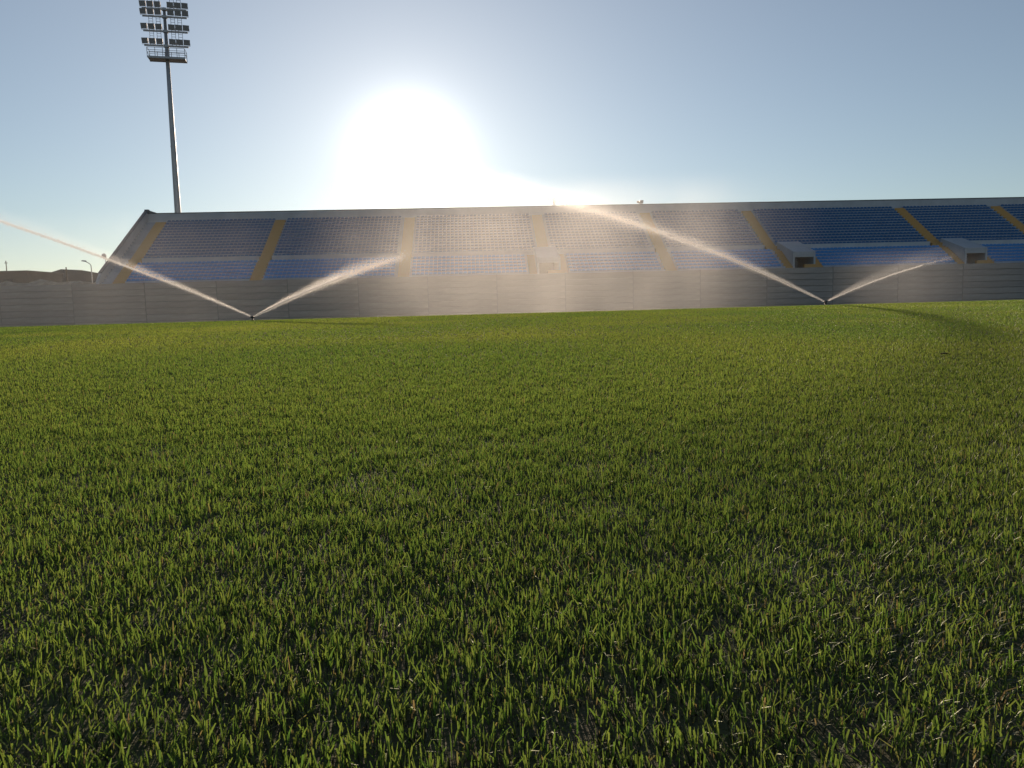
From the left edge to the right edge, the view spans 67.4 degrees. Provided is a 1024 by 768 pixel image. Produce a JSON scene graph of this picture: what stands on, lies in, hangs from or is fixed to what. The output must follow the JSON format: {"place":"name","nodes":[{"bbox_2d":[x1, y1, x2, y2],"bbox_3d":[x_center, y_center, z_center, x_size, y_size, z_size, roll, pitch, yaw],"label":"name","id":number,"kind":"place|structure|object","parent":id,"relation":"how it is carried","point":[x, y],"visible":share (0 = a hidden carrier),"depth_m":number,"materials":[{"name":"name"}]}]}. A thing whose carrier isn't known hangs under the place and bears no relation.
{"place":"outdoors","nodes":[
{"label":"outdoors","id":0,"kind":"place"},
{"bbox_2d":[0,270,63,282],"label":"building","id":1,"kind":"structure","parent":0,"point":[24,276],"depth_m":176.28,"materials":[{"name":"grey concrete"}]},
{"bbox_2d":[0,279,95,285],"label":"earth bank","id":2,"kind":"structure","parent":0,"point":[33,283],"depth_m":143.00,"materials":[{"name":"soil"}]},
{"bbox_2d":[53,269,98,282],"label":"hills","id":3,"kind":"structure","parent":0,"point":[78,275],"depth_m":251.79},
{"bbox_2d":[0,299,1023,767],"bbox_3d":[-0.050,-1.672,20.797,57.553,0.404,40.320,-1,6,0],"label":"grass","id":4,"kind":"structure","parent":0,"point":[968,391],"depth_m":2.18,"materials":[{"name":"green plant"}]},
{"bbox_2d":[0,0,1023,272],"label":"sky","id":5,"kind":"structure","parent":0,"point":[279,105],"materials":[{"name":"blue"}]},
{"label":"ground","id":6,"kind":"structure","parent":0,"visible":0},
{"bbox_2d":[82,260,92,282],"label":"street lamp","id":7,"kind":"object","parent":6,"relation":"on","point":[91,269],"visible":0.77,"depth_m":148.27,"materials":[{"name":"metal"}]},
{"bbox_2d":[138,0,189,212],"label":"floodlight mast","id":8,"kind":"object","parent":6,"relation":"on","point":[152,9],"visible":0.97,"depth_m":113.34,"materials":[{"name":"metal"}]},
{"bbox_2d":[0,262,1023,326],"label":"boundary wall","id":9,"kind":"structure","parent":6,"relation":"on","point":[81,304],"depth_m":94.43,"materials":[{"name":"concrete"}]},
{"bbox_2d":[96,197,1023,283],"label":"stadium stand","id":10,"kind":"object","parent":6,"relation":"on","point":[257,245],"visible":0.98,"depth_m":103.06,"materials":[{"name":"plastic"}]},
{"bbox_3d":[-11.095,-2.792,32.857,0.213,0.215,0.145,-1,6,0],"label":"sprinkler","id":11,"kind":"object","parent":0,"visible":0},
{"bbox_2d":[0,215,249,316],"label":"water jet","id":12,"kind":"object","parent":11,"relation":"attached to","point":[80,249],"visible":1,"depth_m":32.56},
{"bbox_2d":[255,249,407,316],"bbox_3d":[-7.460,-4.572,32.690,7.185,3.306,1.504,-1,6,0],"label":"water jet","id":13,"kind":"object","parent":11,"relation":"attached to","point":[328,281],"visible":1,"depth_m":32.67},
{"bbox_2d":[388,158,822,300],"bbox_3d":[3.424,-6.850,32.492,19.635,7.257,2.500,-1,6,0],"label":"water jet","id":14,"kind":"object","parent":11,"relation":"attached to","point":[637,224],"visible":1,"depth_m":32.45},
{"bbox_2d":[828,257,952,300],"bbox_3d":[16.460,-4.998,32.708,5.991,2.877,1.877,-1,6,0],"label":"water jet","id":15,"kind":"object","parent":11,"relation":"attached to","point":[887,276],"visible":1,"depth_m":32.74}
]}

